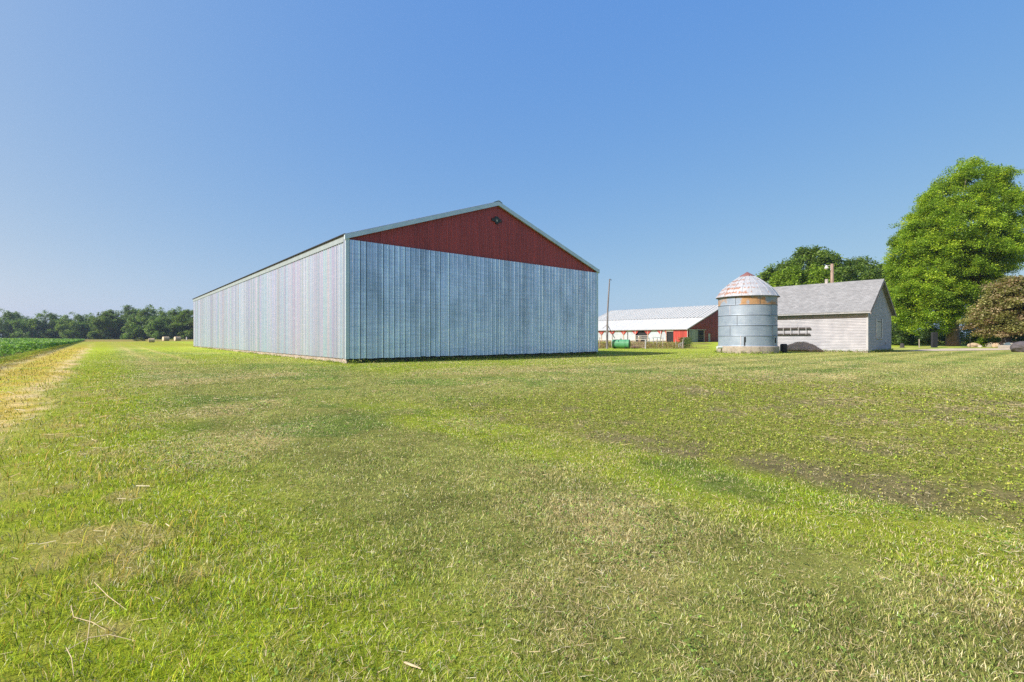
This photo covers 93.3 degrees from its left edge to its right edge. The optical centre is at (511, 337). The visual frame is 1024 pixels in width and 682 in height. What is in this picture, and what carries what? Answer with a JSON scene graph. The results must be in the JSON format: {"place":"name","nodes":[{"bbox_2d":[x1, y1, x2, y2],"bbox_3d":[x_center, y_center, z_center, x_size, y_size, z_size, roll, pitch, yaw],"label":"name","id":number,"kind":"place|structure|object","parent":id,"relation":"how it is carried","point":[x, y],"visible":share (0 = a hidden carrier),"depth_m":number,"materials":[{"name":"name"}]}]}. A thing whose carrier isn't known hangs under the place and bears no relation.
{"place":"outdoors","nodes":[
{"label":"outdoors","id":0,"kind":"place"},
{"bbox_2d":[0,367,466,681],"bbox_3d":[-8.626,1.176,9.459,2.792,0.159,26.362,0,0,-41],"label":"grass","id":1,"kind":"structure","parent":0,"point":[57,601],"depth_m":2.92,"materials":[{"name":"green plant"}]},
{"bbox_2d":[0,339,1023,681],"bbox_3d":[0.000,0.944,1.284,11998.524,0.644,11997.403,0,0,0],"label":"ground","id":2,"kind":"structure","parent":0,"point":[90,347],"depth_m":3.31,"materials":[{"name":"green plant"}]},
{"bbox_2d":[0,308,25,337],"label":"tree","id":3,"kind":"object","parent":2,"relation":"on","point":[8,329],"visible":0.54,"depth_m":285.23,"materials":[{"name":"green plant"}]},
{"bbox_2d":[1,312,24,336],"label":"tree","id":4,"kind":"object","parent":2,"relation":"on","point":[17,316],"visible":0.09,"depth_m":308.47,"materials":[{"name":"green plant"}]},
{"bbox_2d":[9,313,49,337],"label":"tree","id":5,"kind":"object","parent":2,"relation":"on","point":[22,332],"visible":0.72,"depth_m":282.18,"materials":[{"name":"green plant"}]},
{"bbox_2d":[0,338,84,355],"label":"soybean crop","id":6,"kind":"object","parent":2,"relation":"on","point":[10,345],"visible":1,"depth_m":40.58,"materials":[{"name":"green plant"}]},
{"bbox_2d":[0,347,86,433],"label":"stubble","id":7,"kind":"object","parent":2,"relation":"on","point":[29,357],"visible":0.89,"depth_m":18.44,"materials":[{"name":"beige plant"}]},
{"bbox_2d":[24,310,64,337],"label":"tree","id":8,"kind":"object","parent":2,"relation":"on","point":[37,329],"visible":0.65,"depth_m":288.31,"materials":[{"name":"green plant"}]},
{"bbox_2d":[40,313,76,338],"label":"tree","id":9,"kind":"object","parent":2,"relation":"on","point":[57,319],"visible":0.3,"depth_m":292.52,"materials":[{"name":"green plant"}]},
{"bbox_2d":[53,311,91,338],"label":"tree","id":10,"kind":"object","parent":2,"relation":"on","point":[61,327],"visible":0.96,"depth_m":280.64,"materials":[{"name":"green plant"}]},
{"bbox_2d":[68,314,93,338],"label":"tree","id":11,"kind":"object","parent":2,"relation":"on","point":[85,315],"visible":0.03,"depth_m":297.35,"materials":[{"name":"green plant"}]},
{"bbox_2d":[82,613,90,658],"bbox_3d":[-1.705,1.194,1.942,0.008,0.072,0.233,0,0,-35],"label":"dry stalk","id":12,"kind":"object","parent":2,"relation":"on","point":[88,634],"visible":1,"depth_m":1.96,"materials":[{"name":"beige plant"}]},
{"bbox_2d":[71,606,104,629],"bbox_3d":[-1.841,1.209,2.081,0.317,0.022,0.026,0,0,28],"label":"dry stalk","id":13,"kind":"object","parent":2,"relation":"on","point":[83,619],"visible":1,"depth_m":2.09,"materials":[{"name":"beige plant"}]},
{"bbox_2d":[80,315,109,337],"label":"tree","id":14,"kind":"object","parent":2,"relation":"on","point":[88,323],"visible":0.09,"depth_m":288.43,"materials":[{"name":"green plant"}]},
{"bbox_2d":[66,634,134,650],"bbox_3d":[-1.634,1.209,1.932,0.232,0.022,0.042,0,0,-17],"label":"dry stalk","id":15,"kind":"object","parent":2,"relation":"on","point":[98,636],"visible":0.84,"depth_m":1.94,"materials":[{"name":"beige plant"}]},
{"bbox_2d":[87,312,120,338],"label":"tree","id":16,"kind":"object","parent":2,"relation":"on","point":[97,329],"visible":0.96,"depth_m":267.34,"materials":[{"name":"green plant"}]},
{"bbox_2d":[94,582,126,609],"bbox_3d":[-1.890,1.209,2.266,0.389,0.022,0.010,0,0,33],"label":"dry stalk","id":17,"kind":"object","parent":2,"relation":"on","point":[108,596],"visible":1,"depth_m":2.26,"materials":[{"name":"beige plant"}]},
{"bbox_2d":[100,309,127,338],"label":"tree","id":18,"kind":"object","parent":2,"relation":"on","point":[111,311],"visible":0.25,"depth_m":277.25,"materials":[{"name":"green plant"}]},
{"bbox_2d":[109,304,139,338],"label":"tree","id":19,"kind":"object","parent":2,"relation":"on","point":[127,312],"visible":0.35,"depth_m":277.93,"materials":[{"name":"green plant"}]},
{"bbox_2d":[119,308,155,338],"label":"tree","id":20,"kind":"object","parent":2,"relation":"on","point":[134,325],"visible":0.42,"depth_m":263.71,"materials":[{"name":"green plant"}]},
{"bbox_2d":[123,304,170,337],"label":"tree","id":21,"kind":"object","parent":2,"relation":"on","point":[145,311],"visible":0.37,"depth_m":267.09,"materials":[{"name":"green plant"}]},
{"bbox_2d":[143,307,168,326],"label":"tree","id":22,"kind":"object","parent":2,"relation":"on","point":[161,313],"visible":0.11,"depth_m":318.91,"materials":[{"name":"green plant"}]},
{"bbox_2d":[142,311,179,338],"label":"tree","id":23,"kind":"object","parent":2,"relation":"on","point":[159,332],"visible":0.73,"depth_m":258.10,"materials":[{"name":"green plant"}]},
{"bbox_2d":[145,306,185,338],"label":"tree","id":24,"kind":"object","parent":2,"relation":"on","point":[169,320],"visible":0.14,"depth_m":265.78,"materials":[{"name":"green plant"}]},
{"bbox_2d":[162,337,169,340],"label":"hay bale","id":25,"kind":"object","parent":2,"relation":"on","point":[165,338],"visible":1,"depth_m":144.46},
{"bbox_2d":[167,309,192,338],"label":"tree","id":26,"kind":"object","parent":2,"relation":"on","point":[181,328],"visible":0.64,"depth_m":258.61,"materials":[{"name":"green plant"}]},
{"bbox_2d":[0,350,365,681],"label":"straw","id":27,"kind":"object","parent":2,"relation":"on","point":[88,475],"visible":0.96,"depth_m":4.78,"materials":[{"name":"yellow plant"}]},
{"bbox_2d":[187,318,192,338],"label":"tree","id":28,"kind":"object","parent":2,"relation":"on","point":[189,325],"visible":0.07,"depth_m":260.87,"materials":[{"name":"green plant"}]},
{"bbox_2d":[192,346,344,362],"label":"weeds","id":29,"kind":"object","parent":2,"relation":"on","point":[329,360],"visible":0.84,"depth_m":29.24,"materials":[{"name":"green plant"}]},
{"bbox_2d":[193,200,599,363],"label":"machine shed","id":30,"kind":"structure","parent":2,"relation":"on","point":[496,278],"depth_m":28.43,"materials":[{"name":"metal"}]},
{"bbox_2d":[349,240,497,358],"bbox_3d":[-4.365,-1.872,26.410,9.205,5.795,0.093,0,0,-40],"label":"sliding door","id":31,"kind":"structure","parent":30,"relation":"in","point":[404,301],"depth_m":25.86,"materials":[{"name":"grey metal"}]},
{"bbox_2d":[498,260,596,353],"bbox_3d":[2.690,-1.872,32.368,9.215,5.795,0.036,0,0,-40],"label":"sliding door","id":32,"kind":"structure","parent":30,"relation":"in","point":[542,309],"depth_m":31.99,"materials":[{"name":"grey metal"}]},
{"bbox_2d":[403,661,421,668],"bbox_3d":[-0.373,1.229,1.814,0.081,0.008,0.009,0,0,28],"label":"dry stalk","id":33,"kind":"object","parent":2,"relation":"on","point":[410,664],"visible":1,"depth_m":1.81,"materials":[{"name":"beige plant"}]},
{"bbox_2d":[346,352,600,363],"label":"weeds","id":34,"kind":"object","parent":2,"relation":"on","point":[466,358],"visible":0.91,"depth_m":27.46,"materials":[{"name":"green plant"}]},
{"bbox_2d":[107,364,1023,681],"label":"clover","id":35,"kind":"object","parent":2,"relation":"on","point":[537,508],"visible":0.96,"depth_m":3.35,"materials":[{"name":"green plant"}]},
{"bbox_2d":[118,362,1023,681],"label":"thatch","id":36,"kind":"object","parent":2,"relation":"on","point":[616,502],"visible":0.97,"depth_m":3.99,"materials":[{"name":"beige plant"}]},
{"bbox_2d":[603,279,614,348],"bbox_3d":[10.597,-2.448,53.000,1.370,8.063,0.247,0,0,0],"label":"bare pole","id":37,"kind":"object","parent":2,"relation":"on","point":[607,326],"visible":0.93,"depth_m":52.93,"materials":[{"name":"wood"}]},
{"bbox_2d":[612,338,629,348],"bbox_3d":[12.043,0.629,53.504,1.960,1.140,1.000,0,0,22],"label":"green tank","id":38,"kind":"object","parent":2,"relation":"on","point":[621,343],"visible":1,"depth_m":53.14,"materials":[{"name":"metal"}]},
{"bbox_2d":[598,335,660,341],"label":"board fence","id":39,"kind":"object","parent":2,"relation":"on","point":[635,339],"visible":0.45,"depth_m":118.39,"materials":[{"name":"white paint"}]},
{"bbox_2d":[598,341,700,347],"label":"weeds","id":40,"kind":"object","parent":2,"relation":"on","point":[639,343],"visible":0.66,"depth_m":59.96,"materials":[{"name":"green plant"}]},
{"bbox_2d":[646,337,659,343],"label":"feeder ring","id":41,"kind":"object","parent":2,"relation":"on","point":[653,339],"visible":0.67,"depth_m":77.41,"materials":[{"name":"grey metal"}]},
{"bbox_2d":[678,337,694,347],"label":"vines","id":42,"kind":"object","parent":2,"relation":"on","point":[686,340],"visible":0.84,"depth_m":60.10,"materials":[{"name":"green plant"}]},
{"bbox_2d":[405,373,1023,528],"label":"weeds","id":43,"kind":"object","parent":2,"relation":"on","point":[809,408],"visible":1,"depth_m":7.31,"materials":[{"name":"green plant"}]},
{"bbox_2d":[716,272,779,353],"bbox_3d":[19.171,-1.934,39.400,4.718,6.880,4.718,0,0,45],"label":"grain bin","id":44,"kind":"object","parent":2,"relation":"on","point":[747,312],"visible":0.95,"depth_m":37.64,"materials":[{"name":"metal"}]},
{"bbox_2d":[714,350,781,353],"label":"weeds","id":45,"kind":"object","parent":2,"relation":"on","point":[750,353],"visible":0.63,"depth_m":37.32,"materials":[{"name":"green plant"}]},
{"bbox_2d":[780,344,787,351],"bbox_3d":[22.751,0.845,40.460,0.570,0.710,0.570,0,0,0],"label":"black drum","id":46,"kind":"object","parent":2,"relation":"on","point":[783,347],"visible":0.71,"depth_m":40.23,"materials":[{"name":"plastic"}]},
{"bbox_2d":[769,262,845,286],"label":"lime tree","id":47,"kind":"object","parent":2,"relation":"on","point":[793,275],"visible":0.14,"depth_m":90.45,"materials":[{"name":"green plant"}]},
{"bbox_2d":[756,245,868,284],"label":"oak tree","id":48,"kind":"object","parent":2,"relation":"on","point":[807,256],"visible":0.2,"depth_m":101.23,"materials":[{"name":"green plant"}]},
{"bbox_2d":[824,264,833,282],"bbox_3d":[38.081,-3.623,58.000,1.160,10.530,0.480,0,0,0],"label":"lamp pole","id":49,"kind":"object","parent":2,"relation":"on","point":[831,272],"visible":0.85,"depth_m":57.90,"materials":[{"name":"white paint"}]},
{"bbox_2d":[773,279,896,352],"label":"clapboard outbuilding","id":50,"kind":"structure","parent":2,"relation":"on","point":[851,316],"depth_m":42.00,"materials":[{"name":"painted wood"},{"name":"grey shingle"}]},
{"bbox_2d":[778,327,810,334],"bbox_3d":[24.630,-0.646,44.236,0.225,0.740,4.840,0,0,-40],"label":"ladder","id":51,"kind":"object","parent":50,"relation":"attached to","point":[790,328],"visible":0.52,"depth_m":43.25,"materials":[{"name":"silver metal"}]},
{"bbox_2d":[876,318,882,338],"bbox_3d":[31.499,-0.791,41.418,2.000,1.730,0.072,0,0,-40],"label":"boarded window","id":52,"kind":"structure","parent":50,"relation":"in","point":[879,323],"depth_m":41.45,"materials":[{"name":"grey wood"}]},
{"bbox_2d":[790,348,893,352],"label":"weeds","id":53,"kind":"object","parent":2,"relation":"on","point":[881,350],"visible":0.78,"depth_m":41.18,"materials":[{"name":"green plant"}]},
{"bbox_2d":[840,255,880,281],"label":"oak tree","id":54,"kind":"object","parent":2,"relation":"on","point":[862,259],"visible":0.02,"depth_m":109.89,"materials":[{"name":"green plant"}]},
{"bbox_2d":[849,260,908,332],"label":"oak tree","id":55,"kind":"object","parent":2,"relation":"on","point":[872,273],"visible":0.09,"depth_m":98.64,"materials":[{"name":"green plant"}]},
{"bbox_2d":[891,322,921,345],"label":"shrub","id":56,"kind":"object","parent":2,"relation":"on","point":[906,339],"visible":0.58,"depth_m":70.86,"materials":[{"name":"green plant"}]},
{"bbox_2d":[897,327,938,343],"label":"shrub","id":57,"kind":"object","parent":2,"relation":"on","point":[923,332],"visible":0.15,"depth_m":76.02,"materials":[{"name":"green plant"}]},
{"bbox_2d":[931,332,937,347],"bbox_3d":[49.814,0.326,57.000,0.679,1.999,0.240,0,0,0],"label":"slate post","id":58,"kind":"object","parent":2,"relation":"on","point":[934,339],"visible":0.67,"depth_m":56.88,"materials":[{"name":"grey stone"}]},
{"bbox_2d":[916,324,965,344],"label":"shrub","id":59,"kind":"object","parent":2,"relation":"on","point":[941,338],"visible":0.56,"depth_m":75.32,"materials":[{"name":"green plant"}]},
{"bbox_2d":[878,155,1023,345],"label":"maple tree","id":60,"kind":"object","parent":2,"relation":"on","point":[939,268],"visible":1,"depth_m":63.06,"materials":[{"name":"green plant"}]},
{"bbox_2d":[939,320,991,343],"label":"shrub","id":61,"kind":"object","parent":2,"relation":"on","point":[963,337],"visible":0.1,"depth_m":77.45,"materials":[{"name":"green plant"}]},
{"bbox_2d":[962,334,982,345],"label":"hosta","id":62,"kind":"object","parent":2,"relation":"on","point":[973,339],"visible":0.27,"depth_m":66.14,"materials":[{"name":"green plant"}]},
{"bbox_2d":[967,343,981,346],"bbox_3d":[55.423,0.958,58.022,1.529,0.763,1.023,0,0,0],"label":"rock","id":63,"kind":"object","parent":2,"relation":"on","point":[973,345],"visible":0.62,"depth_m":57.69,"materials":[{"name":"stone"}]},
{"bbox_2d":[971,336,1000,345],"bbox_3d":[62.106,0.411,62.931,3.764,2.106,3.495,0,0,0],"label":"hosta","id":64,"kind":"object","parent":2,"relation":"on","point":[980,341],"visible":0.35,"depth_m":62.79,"materials":[{"name":"green plant"}]},
{"bbox_2d":[956,275,1023,344],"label":"plum tree","id":65,"kind":"object","parent":2,"relation":"on","point":[999,309],"visible":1,"depth_m":55.88,"materials":[{"name":"brown plant"}]},
{"bbox_2d":[985,342,994,346],"bbox_3d":[57.541,0.943,57.960,1.259,0.872,0.916,0,0,0],"label":"rock","id":66,"kind":"object","parent":2,"relation":"on","point":[989,344],"visible":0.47,"depth_m":57.78,"materials":[{"name":"stone"}]},
{"bbox_2d":[998,345,1010,347],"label":"stone slab","id":67,"kind":"structure","parent":2,"relation":"on","point":[1003,346],"depth_m":52.48,"materials":[{"name":"beige stone"}]},
{"bbox_2d":[1010,341,1023,351],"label":"boulder","id":68,"kind":"object","parent":2,"relation":"on","point":[1017,346],"visible":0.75,"depth_m":39.91,"materials":[{"name":"stone"}]},
{"bbox_2d":[1011,336,1023,340],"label":"round bush","id":69,"kind":"object","parent":2,"relation":"on","point":[1021,338],"visible":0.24,"depth_m":59.38,"materials":[{"name":"green plant"}]},
{"bbox_2d":[0,0,1023,337],"label":"sky","id":70,"kind":"structure","parent":0,"point":[167,154],"materials":[{"name":"blue"}]},
{"bbox_2d":[598,304,717,341],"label":"cattle barn","id":71,"kind":"structure","parent":0,"point":[695,323],"depth_m":123.34,"materials":[{"name":"white paint"}]},
{"bbox_2d":[667,332,672,341],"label":"doorway","id":72,"kind":"structure","parent":71,"relation":"in","point":[669,334],"depth_m":115.55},
{"bbox_2d":[689,330,697,341],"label":"sliding door","id":73,"kind":"structure","parent":71,"relation":"in","point":[692,333],"depth_m":113.51,"materials":[{"name":"green wood"}]},
{"bbox_2d":[698,330,703,341],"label":"doorway","id":74,"kind":"structure","parent":71,"relation":"in","point":[700,332],"depth_m":116.06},
{"bbox_2d":[911,348,1009,350],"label":"driveway","id":75,"kind":"structure","parent":0,"point":[956,349],"depth_m":47.31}
]}

